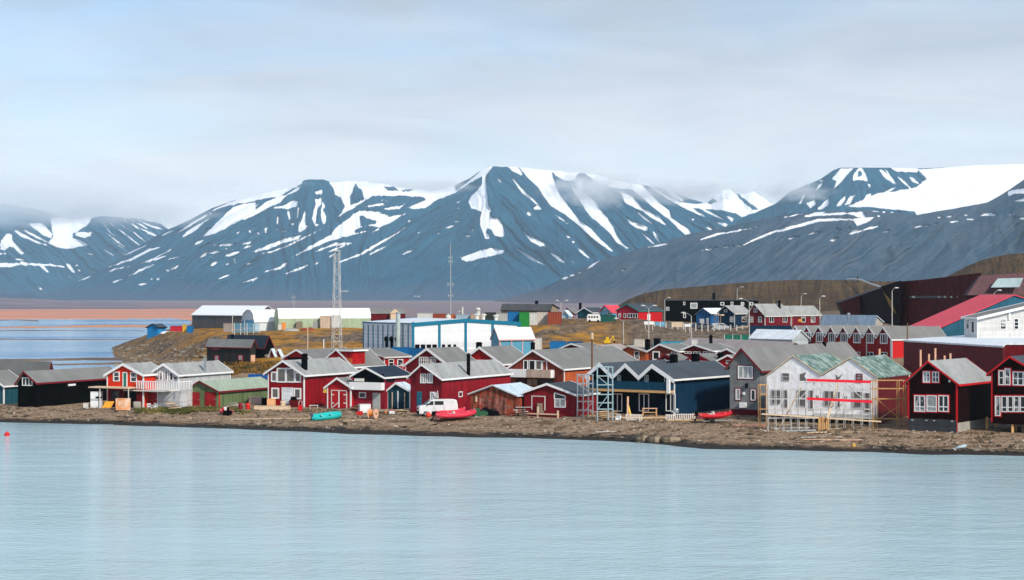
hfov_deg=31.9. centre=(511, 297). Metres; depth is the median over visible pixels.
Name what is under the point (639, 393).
window
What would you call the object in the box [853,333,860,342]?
window
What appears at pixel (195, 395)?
garage door
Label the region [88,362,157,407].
house
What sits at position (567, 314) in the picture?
hut
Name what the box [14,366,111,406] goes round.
boathouse
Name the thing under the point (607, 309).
house
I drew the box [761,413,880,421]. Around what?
timber beam
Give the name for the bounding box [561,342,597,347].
house
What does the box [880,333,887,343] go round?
window
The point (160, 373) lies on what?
window
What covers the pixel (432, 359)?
window
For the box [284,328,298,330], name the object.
boat
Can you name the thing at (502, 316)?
container
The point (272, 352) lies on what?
hut
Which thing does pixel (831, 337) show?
window
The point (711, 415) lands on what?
inflatable boat
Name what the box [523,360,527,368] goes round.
window
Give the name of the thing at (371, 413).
cable spool
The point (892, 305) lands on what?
street lamp
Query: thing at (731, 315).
house
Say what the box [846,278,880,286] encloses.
pipeline
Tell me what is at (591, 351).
utility pole
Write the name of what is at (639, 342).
container
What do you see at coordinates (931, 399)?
window
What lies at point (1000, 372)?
window
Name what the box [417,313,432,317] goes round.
container
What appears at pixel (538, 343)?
container
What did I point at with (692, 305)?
window
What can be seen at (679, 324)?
crate
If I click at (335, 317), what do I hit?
container
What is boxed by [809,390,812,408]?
window
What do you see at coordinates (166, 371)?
window
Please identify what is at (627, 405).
board
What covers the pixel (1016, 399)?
window
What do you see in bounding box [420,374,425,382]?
window
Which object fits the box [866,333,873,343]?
window
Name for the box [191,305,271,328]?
hall
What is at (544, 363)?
window
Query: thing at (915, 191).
mountain
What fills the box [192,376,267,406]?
shed
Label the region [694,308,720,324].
house
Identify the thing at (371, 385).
house
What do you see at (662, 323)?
crate
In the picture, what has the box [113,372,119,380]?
window
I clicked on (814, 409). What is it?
scaffold
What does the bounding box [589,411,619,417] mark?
timber heap
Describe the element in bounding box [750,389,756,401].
window
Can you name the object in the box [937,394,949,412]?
window
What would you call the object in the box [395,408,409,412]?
timber heap
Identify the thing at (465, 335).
industrial hall
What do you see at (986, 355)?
long building
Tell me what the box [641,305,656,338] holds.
street lamp
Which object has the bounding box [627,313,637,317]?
window
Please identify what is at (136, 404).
tank
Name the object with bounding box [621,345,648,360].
house
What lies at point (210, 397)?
garage door
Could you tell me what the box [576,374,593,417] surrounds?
scaffold
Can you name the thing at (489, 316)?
container
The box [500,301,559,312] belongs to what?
long building
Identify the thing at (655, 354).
window
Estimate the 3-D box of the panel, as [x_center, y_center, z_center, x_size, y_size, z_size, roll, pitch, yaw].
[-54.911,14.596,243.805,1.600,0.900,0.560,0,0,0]
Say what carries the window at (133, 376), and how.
in the house at (122, 376)
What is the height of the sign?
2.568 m
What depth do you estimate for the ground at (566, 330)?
229.67 m
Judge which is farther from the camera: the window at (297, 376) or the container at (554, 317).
the container at (554, 317)
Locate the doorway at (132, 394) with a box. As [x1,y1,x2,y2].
[125,391,135,407]
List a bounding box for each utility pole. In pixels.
[177,331,177,362]
[591,333,592,379]
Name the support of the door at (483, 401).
in the shed at (506, 399)
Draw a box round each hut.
[146,323,166,338]
[267,348,277,357]
[275,349,283,356]
[562,310,572,318]
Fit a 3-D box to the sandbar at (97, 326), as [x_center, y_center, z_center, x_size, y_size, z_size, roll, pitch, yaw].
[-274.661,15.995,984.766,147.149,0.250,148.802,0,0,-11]
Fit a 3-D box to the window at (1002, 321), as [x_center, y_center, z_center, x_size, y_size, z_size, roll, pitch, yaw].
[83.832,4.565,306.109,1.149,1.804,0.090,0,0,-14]
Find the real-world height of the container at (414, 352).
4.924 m
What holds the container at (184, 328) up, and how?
on the ground at (566, 330)
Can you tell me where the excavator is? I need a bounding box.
[603,336,614,343]
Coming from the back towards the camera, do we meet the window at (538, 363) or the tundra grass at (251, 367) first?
the tundra grass at (251, 367)
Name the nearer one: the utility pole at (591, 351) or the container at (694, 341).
the utility pole at (591, 351)
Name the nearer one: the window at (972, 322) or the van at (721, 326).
the window at (972, 322)
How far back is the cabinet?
244.13 m
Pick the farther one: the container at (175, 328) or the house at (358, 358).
the container at (175, 328)
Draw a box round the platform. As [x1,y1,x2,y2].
[254,406,290,409]
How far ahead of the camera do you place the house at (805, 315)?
445.46 m
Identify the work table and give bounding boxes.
[642,408,656,415]
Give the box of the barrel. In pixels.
[238,402,242,409]
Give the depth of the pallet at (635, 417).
219.74 m
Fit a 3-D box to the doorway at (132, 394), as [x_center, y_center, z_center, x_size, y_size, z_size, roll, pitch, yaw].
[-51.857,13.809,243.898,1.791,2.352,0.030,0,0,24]
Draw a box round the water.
[0,318,1023,579]
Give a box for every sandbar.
[0,325,148,327]
[0,330,133,330]
[0,339,133,339]
[0,358,125,360]
[52,362,124,364]
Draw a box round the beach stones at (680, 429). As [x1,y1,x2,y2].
[0,405,1023,451]
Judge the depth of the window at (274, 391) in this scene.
245.82 m
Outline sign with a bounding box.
[644,321,653,330]
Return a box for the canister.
[953,444,966,449]
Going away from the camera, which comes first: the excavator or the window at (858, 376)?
the window at (858, 376)
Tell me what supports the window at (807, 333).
in the row house at (866, 340)
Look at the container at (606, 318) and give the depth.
470.03 m
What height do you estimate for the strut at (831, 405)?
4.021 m
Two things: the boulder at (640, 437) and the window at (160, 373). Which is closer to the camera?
the boulder at (640, 437)
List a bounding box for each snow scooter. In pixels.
[472,407,487,416]
[482,406,499,415]
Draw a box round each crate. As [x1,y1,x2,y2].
[249,397,261,403]
[267,398,275,405]
[296,322,301,327]
[313,322,317,327]
[655,322,664,325]
[673,322,682,326]
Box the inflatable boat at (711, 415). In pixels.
[694,410,731,420]
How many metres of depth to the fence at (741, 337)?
384.00 m
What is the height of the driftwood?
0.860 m
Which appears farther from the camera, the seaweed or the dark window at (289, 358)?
the dark window at (289, 358)
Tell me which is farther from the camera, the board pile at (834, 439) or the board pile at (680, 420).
the board pile at (680, 420)
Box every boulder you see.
[634,432,649,442]
[645,434,660,442]
[659,435,680,442]
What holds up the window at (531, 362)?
in the house at (533, 367)
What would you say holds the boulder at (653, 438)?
on the ground at (566, 330)
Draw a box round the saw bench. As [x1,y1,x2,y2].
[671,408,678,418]
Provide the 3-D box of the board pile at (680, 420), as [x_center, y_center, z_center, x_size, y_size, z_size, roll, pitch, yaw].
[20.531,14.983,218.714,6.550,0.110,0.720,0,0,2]
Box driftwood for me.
[0,405,1022,449]
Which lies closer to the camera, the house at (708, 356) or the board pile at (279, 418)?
the board pile at (279, 418)
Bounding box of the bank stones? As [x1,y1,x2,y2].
[111,341,206,365]
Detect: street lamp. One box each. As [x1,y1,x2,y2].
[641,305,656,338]
[738,298,749,333]
[819,296,824,324]
[892,287,898,325]
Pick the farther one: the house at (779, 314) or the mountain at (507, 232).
the mountain at (507, 232)
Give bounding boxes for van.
[416,399,457,415]
[712,323,729,329]
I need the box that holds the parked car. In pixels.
[696,323,713,328]
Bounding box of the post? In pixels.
[920,350,921,366]
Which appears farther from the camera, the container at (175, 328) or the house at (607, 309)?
the house at (607, 309)
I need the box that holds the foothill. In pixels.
[495,180,1023,302]
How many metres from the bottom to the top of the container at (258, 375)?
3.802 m
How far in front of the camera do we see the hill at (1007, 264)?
958.68 m
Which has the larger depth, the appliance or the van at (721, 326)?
the van at (721, 326)
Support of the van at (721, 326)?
on the ground at (566, 330)
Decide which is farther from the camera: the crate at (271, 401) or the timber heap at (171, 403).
the crate at (271, 401)
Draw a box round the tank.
[133,401,140,409]
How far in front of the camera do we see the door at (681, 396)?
228.07 m
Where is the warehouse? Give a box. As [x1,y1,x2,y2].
[748,329,810,343]
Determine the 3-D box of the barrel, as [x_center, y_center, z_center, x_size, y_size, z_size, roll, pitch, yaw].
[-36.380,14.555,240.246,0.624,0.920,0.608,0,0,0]
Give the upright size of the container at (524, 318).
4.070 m
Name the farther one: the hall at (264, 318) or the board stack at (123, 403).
the hall at (264, 318)
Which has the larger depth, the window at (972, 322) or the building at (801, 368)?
the window at (972, 322)
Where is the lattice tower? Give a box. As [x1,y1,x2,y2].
[331,245,343,347]
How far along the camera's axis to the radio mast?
759.83 m
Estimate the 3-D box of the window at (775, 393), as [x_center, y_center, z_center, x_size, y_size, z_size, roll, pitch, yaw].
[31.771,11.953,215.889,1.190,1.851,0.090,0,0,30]
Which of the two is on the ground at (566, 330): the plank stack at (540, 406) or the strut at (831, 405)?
the plank stack at (540, 406)
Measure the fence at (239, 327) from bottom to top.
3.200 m
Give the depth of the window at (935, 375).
200.29 m
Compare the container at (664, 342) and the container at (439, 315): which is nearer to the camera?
the container at (664, 342)
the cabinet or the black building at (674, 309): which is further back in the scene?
the black building at (674, 309)
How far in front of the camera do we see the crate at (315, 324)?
488.00 m
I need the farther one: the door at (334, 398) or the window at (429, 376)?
the door at (334, 398)
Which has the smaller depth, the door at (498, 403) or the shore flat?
the door at (498, 403)
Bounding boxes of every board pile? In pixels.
[261,418,298,418]
[621,417,665,418]
[661,420,698,420]
[733,424,765,426]
[771,427,809,428]
[785,429,815,431]
[803,439,861,440]
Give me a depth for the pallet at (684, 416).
220.59 m
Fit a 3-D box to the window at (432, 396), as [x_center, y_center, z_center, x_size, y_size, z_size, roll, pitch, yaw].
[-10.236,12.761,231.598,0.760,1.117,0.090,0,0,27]
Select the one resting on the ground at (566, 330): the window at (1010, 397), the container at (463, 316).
the container at (463, 316)
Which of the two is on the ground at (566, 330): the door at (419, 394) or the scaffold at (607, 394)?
the scaffold at (607, 394)
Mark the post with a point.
(920, 358)
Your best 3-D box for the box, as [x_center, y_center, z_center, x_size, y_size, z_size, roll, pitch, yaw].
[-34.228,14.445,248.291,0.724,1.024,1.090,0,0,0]
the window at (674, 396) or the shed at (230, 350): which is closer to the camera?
the window at (674, 396)
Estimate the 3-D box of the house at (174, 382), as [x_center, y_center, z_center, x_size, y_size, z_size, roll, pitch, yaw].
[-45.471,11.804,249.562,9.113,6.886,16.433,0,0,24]
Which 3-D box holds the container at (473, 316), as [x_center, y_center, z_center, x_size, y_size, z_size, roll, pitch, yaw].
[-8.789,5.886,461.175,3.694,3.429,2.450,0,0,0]
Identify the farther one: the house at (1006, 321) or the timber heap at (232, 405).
the house at (1006, 321)
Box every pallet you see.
[626,414,641,419]
[675,414,694,419]
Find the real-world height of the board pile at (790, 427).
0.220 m
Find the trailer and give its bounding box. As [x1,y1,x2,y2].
[699,419,732,423]
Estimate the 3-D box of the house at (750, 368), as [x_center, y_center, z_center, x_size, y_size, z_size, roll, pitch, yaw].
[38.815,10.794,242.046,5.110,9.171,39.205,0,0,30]
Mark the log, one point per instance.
(382, 410)
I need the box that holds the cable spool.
[367,408,378,417]
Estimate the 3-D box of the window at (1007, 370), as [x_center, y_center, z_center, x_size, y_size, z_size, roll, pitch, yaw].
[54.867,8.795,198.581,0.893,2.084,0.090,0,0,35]
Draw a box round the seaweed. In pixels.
[6,416,1016,452]
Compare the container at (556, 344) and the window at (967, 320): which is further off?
the container at (556, 344)
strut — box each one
[779,387,801,426]
[826,383,838,418]
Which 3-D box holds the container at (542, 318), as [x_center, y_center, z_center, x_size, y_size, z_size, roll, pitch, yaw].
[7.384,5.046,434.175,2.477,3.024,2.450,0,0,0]
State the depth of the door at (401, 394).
239.66 m
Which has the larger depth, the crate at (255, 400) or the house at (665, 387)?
the crate at (255, 400)
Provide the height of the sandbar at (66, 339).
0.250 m
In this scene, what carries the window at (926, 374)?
in the house at (949, 395)
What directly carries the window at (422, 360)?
in the house at (440, 355)
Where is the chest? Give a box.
[289,400,298,406]
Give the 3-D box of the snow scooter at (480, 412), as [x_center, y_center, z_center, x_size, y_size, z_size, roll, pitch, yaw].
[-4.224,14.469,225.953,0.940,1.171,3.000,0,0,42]
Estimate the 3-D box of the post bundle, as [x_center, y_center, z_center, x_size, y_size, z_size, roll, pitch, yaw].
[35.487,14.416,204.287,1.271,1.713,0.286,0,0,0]
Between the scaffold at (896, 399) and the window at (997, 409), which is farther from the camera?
the scaffold at (896, 399)
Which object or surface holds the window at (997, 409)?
in the house at (1007, 389)
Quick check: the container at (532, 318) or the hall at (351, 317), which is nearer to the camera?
the container at (532, 318)
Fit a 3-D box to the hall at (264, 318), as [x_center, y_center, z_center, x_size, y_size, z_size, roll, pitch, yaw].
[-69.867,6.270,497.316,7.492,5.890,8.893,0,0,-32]
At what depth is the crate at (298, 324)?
488.00 m
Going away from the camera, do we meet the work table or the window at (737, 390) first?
the window at (737, 390)
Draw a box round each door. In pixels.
[122,372,126,385]
[148,391,157,405]
[192,392,199,405]
[205,392,215,405]
[282,387,292,403]
[331,390,346,407]
[373,393,379,408]
[391,391,403,408]
[417,391,421,405]
[479,396,490,408]
[493,398,505,413]
[531,396,544,409]
[677,392,685,415]
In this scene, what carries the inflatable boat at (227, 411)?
on the ground at (566, 330)
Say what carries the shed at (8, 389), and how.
on the ground at (566, 330)
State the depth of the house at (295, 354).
302.67 m
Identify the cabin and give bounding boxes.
[516,381,600,417]
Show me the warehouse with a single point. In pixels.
(799, 336)
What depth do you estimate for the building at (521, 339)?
337.04 m
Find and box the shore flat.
[0,297,198,308]
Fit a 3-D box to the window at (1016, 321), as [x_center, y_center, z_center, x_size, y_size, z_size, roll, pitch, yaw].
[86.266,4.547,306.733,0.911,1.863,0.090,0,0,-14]
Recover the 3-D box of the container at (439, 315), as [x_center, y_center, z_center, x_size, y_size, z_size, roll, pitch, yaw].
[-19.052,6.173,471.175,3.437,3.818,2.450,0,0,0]
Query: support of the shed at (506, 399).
on the ground at (566, 330)
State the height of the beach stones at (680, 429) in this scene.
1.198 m
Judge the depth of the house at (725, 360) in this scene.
280.79 m
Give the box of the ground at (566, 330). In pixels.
[0,300,1023,455]
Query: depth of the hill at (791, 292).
1041.82 m
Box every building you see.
[0,360,52,376]
[490,327,535,353]
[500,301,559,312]
[663,293,758,321]
[683,335,797,347]
[765,352,910,423]
[821,313,884,325]
[836,273,1023,325]
[903,335,1023,375]
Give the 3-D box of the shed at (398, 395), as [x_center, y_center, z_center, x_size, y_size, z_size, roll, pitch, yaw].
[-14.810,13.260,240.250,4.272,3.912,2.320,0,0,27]
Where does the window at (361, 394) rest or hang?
in the house at (371, 385)
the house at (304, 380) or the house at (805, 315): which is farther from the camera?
the house at (805, 315)
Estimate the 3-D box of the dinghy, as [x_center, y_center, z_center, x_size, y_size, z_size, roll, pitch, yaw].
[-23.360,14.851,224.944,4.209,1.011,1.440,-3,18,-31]
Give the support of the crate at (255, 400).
on the ground at (566, 330)
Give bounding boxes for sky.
[0,0,1023,228]
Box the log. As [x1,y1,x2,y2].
[378,409,393,412]
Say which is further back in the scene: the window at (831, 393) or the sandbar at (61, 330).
the sandbar at (61, 330)
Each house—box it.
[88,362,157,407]
[123,357,233,408]
[263,353,357,406]
[281,347,346,359]
[325,348,386,369]
[349,365,409,408]
[370,308,405,320]
[370,347,411,369]
[402,346,475,372]
[406,353,513,412]
[470,342,524,367]
[507,342,638,387]
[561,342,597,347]
[562,308,577,317]
[575,303,601,317]
[585,353,729,415]
[595,344,624,348]
[599,305,619,319]
[615,303,663,321]
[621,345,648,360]
[644,338,687,359]
[656,353,688,360]
[680,343,733,356]
[685,353,716,360]
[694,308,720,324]
[714,305,748,327]
[714,347,745,355]
[716,352,734,366]
[725,341,860,416]
[746,300,792,329]
[784,305,821,326]
[792,325,945,357]
[903,358,991,432]
[961,302,1023,337]
[986,355,1023,431]
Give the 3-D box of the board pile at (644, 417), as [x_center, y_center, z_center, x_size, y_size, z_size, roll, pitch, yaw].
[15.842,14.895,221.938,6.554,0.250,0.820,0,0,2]
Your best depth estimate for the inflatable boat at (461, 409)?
226.94 m
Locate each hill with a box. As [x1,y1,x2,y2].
[618,280,896,317]
[947,253,1023,296]
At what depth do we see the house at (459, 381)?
235.17 m
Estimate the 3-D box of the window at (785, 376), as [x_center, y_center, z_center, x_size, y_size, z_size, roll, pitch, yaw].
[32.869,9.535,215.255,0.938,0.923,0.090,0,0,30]
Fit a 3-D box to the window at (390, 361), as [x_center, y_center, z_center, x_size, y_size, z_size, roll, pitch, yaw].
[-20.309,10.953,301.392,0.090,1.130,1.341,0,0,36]
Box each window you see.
[22,377,32,385]
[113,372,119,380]
[130,372,136,381]
[159,372,162,380]
[165,370,167,380]
[169,372,173,380]
[271,372,276,381]
[271,388,278,398]
[277,368,285,382]
[286,368,294,382]
[288,357,308,359]
[294,388,300,398]
[295,372,300,382]
[359,392,365,397]
[388,359,393,365]
[397,359,402,365]
[419,357,427,364]
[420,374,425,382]
[427,374,432,382]
[430,357,435,363]
[430,392,434,398]
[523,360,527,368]
[529,360,534,368]
[535,360,541,369]
[542,361,546,369]
[554,398,565,407]
[613,393,621,411]
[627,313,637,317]
[634,351,638,359]
[639,393,648,411]
[652,351,659,359]
[666,393,675,410]
[690,303,696,308]
[735,388,740,400]
[737,365,753,379]
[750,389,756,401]
[771,389,780,403]
[782,373,789,380]
[783,389,787,407]
[797,389,804,405]
[804,332,810,341]
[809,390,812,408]
[816,332,822,341]
[824,391,833,405]
[828,332,834,341]
[841,333,847,341]
[852,391,861,407]
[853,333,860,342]
[856,374,862,379]
[865,393,869,412]
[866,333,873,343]
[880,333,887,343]
[913,394,925,412]
[922,370,930,383]
[925,394,937,412]
[931,370,939,383]
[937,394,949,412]
[966,319,969,328]
[971,321,974,332]
[994,395,1001,416]
[997,369,1004,385]
[1000,319,1005,328]
[1000,395,1007,412]
[1004,367,1011,385]
[1007,395,1013,412]
[1012,370,1023,386]
[1013,395,1020,412]
[1014,318,1018,328]
[1019,395,1023,412]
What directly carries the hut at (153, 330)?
on the ground at (566, 330)
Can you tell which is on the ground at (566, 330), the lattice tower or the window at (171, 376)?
the lattice tower
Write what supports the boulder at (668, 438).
on the ground at (566, 330)
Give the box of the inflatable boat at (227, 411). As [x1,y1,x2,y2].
[219,407,233,415]
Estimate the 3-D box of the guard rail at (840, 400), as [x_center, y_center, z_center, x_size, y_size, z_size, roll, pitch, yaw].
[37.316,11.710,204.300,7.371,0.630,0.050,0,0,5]
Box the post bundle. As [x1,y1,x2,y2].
[818,416,828,430]
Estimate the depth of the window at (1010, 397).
198.39 m
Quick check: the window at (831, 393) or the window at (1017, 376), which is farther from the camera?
the window at (831, 393)
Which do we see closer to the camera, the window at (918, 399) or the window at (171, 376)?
the window at (918, 399)
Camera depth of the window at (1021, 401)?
197.67 m
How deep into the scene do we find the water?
136.53 m
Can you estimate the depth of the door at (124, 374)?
244.26 m
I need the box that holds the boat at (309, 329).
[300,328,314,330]
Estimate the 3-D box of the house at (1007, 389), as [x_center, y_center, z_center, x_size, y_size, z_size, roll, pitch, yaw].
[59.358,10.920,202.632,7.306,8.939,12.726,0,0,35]
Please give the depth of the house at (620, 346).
338.95 m
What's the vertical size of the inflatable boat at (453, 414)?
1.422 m
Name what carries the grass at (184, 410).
on the ground at (566, 330)
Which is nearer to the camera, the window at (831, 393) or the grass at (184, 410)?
the window at (831, 393)
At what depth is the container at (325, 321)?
490.03 m
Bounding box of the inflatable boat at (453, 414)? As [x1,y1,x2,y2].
[431,409,476,420]
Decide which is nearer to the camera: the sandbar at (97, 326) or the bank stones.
the bank stones
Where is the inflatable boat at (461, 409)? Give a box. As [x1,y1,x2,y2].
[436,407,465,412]
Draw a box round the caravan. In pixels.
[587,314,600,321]
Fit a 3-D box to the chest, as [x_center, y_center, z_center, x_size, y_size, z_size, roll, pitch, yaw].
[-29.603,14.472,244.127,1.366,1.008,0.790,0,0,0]
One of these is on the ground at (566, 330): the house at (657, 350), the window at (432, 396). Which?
the house at (657, 350)
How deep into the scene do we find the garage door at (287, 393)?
244.98 m
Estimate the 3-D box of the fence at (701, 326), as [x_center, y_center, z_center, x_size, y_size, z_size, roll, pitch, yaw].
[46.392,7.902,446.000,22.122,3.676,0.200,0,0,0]
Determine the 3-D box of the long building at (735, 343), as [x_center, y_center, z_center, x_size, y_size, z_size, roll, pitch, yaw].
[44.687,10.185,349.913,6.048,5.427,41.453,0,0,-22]
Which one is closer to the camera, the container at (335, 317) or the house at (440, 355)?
the house at (440, 355)
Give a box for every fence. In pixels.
[234,323,259,334]
[654,322,742,331]
[724,334,749,339]
[750,326,791,333]
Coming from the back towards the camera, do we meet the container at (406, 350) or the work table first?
the container at (406, 350)
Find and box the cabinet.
[90,391,102,407]
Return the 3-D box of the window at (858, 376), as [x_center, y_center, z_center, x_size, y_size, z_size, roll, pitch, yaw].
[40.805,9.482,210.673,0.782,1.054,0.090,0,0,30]
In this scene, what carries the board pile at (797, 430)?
on the ground at (566, 330)
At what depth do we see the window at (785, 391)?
215.30 m
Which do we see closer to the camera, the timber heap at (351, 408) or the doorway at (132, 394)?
the timber heap at (351, 408)
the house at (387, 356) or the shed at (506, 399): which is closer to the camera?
the shed at (506, 399)
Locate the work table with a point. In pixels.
(643, 412)
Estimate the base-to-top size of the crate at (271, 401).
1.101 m
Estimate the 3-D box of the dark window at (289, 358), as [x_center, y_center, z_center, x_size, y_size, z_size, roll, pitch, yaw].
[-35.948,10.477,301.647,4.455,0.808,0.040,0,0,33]
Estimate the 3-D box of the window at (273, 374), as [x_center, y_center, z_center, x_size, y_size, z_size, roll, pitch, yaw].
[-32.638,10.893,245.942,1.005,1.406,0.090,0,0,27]
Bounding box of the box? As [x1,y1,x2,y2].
[262,398,267,405]
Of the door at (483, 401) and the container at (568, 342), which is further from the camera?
the container at (568, 342)
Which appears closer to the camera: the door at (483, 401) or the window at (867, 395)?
the window at (867, 395)
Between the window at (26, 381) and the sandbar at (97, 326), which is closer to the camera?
the window at (26, 381)
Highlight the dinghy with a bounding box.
[310,411,341,420]
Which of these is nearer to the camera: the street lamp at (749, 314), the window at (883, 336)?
the window at (883, 336)
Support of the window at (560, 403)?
in the cabin
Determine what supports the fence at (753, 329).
on the ground at (566, 330)
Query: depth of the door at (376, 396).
240.07 m
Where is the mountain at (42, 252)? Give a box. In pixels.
[0,204,166,298]
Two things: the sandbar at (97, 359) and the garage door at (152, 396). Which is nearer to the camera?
the garage door at (152, 396)
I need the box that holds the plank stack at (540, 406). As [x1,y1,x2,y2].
[537,403,543,412]
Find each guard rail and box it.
[807,379,870,382]
[807,397,871,402]
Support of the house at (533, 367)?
on the ground at (566, 330)
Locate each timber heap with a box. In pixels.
[166,402,180,408]
[225,402,243,406]
[348,405,358,409]
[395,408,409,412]
[509,407,528,415]
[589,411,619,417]
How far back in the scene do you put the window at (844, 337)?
345.56 m
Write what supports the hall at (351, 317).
on the ground at (566, 330)
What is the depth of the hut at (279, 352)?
396.30 m
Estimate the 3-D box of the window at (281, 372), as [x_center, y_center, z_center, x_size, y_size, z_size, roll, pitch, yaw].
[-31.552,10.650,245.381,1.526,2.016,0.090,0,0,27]
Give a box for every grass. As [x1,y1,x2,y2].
[134,404,269,415]
[223,359,281,375]
[269,408,1019,439]
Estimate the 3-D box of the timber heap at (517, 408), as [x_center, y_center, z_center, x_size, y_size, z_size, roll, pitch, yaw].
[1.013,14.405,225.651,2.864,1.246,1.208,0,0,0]
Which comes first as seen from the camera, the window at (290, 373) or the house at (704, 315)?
the window at (290, 373)
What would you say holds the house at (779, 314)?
on the ground at (566, 330)
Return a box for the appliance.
[359,404,370,412]
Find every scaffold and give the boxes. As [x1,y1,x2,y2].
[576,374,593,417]
[596,366,613,420]
[758,384,766,428]
[766,382,871,431]
[870,380,905,427]
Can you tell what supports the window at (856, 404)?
in the building at (801, 368)
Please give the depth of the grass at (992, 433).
208.24 m
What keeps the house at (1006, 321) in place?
on the ground at (566, 330)
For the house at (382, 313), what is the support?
on the ground at (566, 330)
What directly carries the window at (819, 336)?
in the row house at (866, 340)
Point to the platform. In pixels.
(272, 407)
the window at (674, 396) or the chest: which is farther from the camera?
the chest
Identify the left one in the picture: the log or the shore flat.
the shore flat
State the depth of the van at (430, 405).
227.14 m
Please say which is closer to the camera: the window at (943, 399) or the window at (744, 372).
the window at (943, 399)
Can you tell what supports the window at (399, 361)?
in the house at (387, 356)
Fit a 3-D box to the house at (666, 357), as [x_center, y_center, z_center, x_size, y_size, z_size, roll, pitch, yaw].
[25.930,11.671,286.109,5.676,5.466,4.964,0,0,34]
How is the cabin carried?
on the ground at (566, 330)
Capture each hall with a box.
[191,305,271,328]
[241,309,274,330]
[274,308,370,329]
[362,312,520,352]
[910,295,1023,335]
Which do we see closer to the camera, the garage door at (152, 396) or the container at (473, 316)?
the garage door at (152, 396)
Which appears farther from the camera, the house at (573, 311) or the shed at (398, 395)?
the house at (573, 311)
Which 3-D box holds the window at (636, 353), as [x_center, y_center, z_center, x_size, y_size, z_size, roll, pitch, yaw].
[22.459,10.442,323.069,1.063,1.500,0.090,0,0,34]
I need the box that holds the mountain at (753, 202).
[702,189,772,212]
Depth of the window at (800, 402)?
214.25 m
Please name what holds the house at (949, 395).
on the ground at (566, 330)
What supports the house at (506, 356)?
on the ground at (566, 330)
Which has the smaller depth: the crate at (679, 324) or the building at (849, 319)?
the building at (849, 319)
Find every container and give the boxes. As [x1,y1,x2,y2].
[170,326,181,331]
[182,325,188,331]
[187,326,193,332]
[223,323,233,331]
[248,374,267,379]
[320,316,330,327]
[331,315,340,327]
[392,347,412,358]
[410,348,424,358]
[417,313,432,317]
[433,314,445,317]
[456,314,470,318]
[471,314,481,319]
[485,312,495,319]
[496,313,507,320]
[508,312,518,321]
[519,312,528,326]
[529,313,536,324]
[534,338,541,349]
[537,312,547,324]
[548,312,561,323]
[550,341,565,348]
[567,341,582,343]
[599,315,615,321]
[633,339,644,346]
[652,341,683,346]
[691,339,697,344]
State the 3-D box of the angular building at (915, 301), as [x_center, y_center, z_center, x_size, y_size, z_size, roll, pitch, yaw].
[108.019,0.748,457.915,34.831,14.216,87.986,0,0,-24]
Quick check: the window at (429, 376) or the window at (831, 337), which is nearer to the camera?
the window at (429, 376)
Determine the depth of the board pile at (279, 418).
226.56 m
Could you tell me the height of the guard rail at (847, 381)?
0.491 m
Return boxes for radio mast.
[448,242,453,314]
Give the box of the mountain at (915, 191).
[735,164,1023,224]
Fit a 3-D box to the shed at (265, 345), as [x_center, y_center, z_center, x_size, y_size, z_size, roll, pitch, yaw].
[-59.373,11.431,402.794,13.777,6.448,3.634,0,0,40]
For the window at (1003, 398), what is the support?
in the house at (1007, 389)
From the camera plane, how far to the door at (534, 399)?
228.29 m
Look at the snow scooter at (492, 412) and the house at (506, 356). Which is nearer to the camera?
the snow scooter at (492, 412)
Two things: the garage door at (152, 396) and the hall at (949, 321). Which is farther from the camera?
the hall at (949, 321)
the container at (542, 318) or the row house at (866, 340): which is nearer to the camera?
the row house at (866, 340)
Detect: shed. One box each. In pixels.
[0,370,17,403]
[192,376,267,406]
[205,338,257,364]
[227,334,273,357]
[323,377,353,408]
[386,381,409,409]
[467,382,532,414]
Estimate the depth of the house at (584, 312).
547.40 m
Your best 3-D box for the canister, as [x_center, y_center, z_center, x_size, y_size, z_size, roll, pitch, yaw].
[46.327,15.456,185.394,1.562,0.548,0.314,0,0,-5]
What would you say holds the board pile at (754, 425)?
on the ground at (566, 330)
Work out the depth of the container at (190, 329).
505.05 m
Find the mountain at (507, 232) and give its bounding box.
[32,166,753,300]
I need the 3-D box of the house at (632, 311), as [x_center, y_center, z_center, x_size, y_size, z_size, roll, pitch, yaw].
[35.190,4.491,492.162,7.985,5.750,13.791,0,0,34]
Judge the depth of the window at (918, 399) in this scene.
201.37 m
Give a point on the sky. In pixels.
(167, 113)
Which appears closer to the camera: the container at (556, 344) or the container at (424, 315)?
the container at (556, 344)
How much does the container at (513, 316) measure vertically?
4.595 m
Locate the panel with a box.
[102,401,113,407]
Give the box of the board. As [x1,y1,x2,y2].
[627,396,628,415]
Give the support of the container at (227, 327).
on the ground at (566, 330)
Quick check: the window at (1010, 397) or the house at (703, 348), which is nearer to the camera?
the window at (1010, 397)
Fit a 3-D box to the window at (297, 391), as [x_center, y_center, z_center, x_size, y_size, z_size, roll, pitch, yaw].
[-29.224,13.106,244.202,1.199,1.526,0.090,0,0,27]
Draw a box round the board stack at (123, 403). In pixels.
[116,398,130,409]

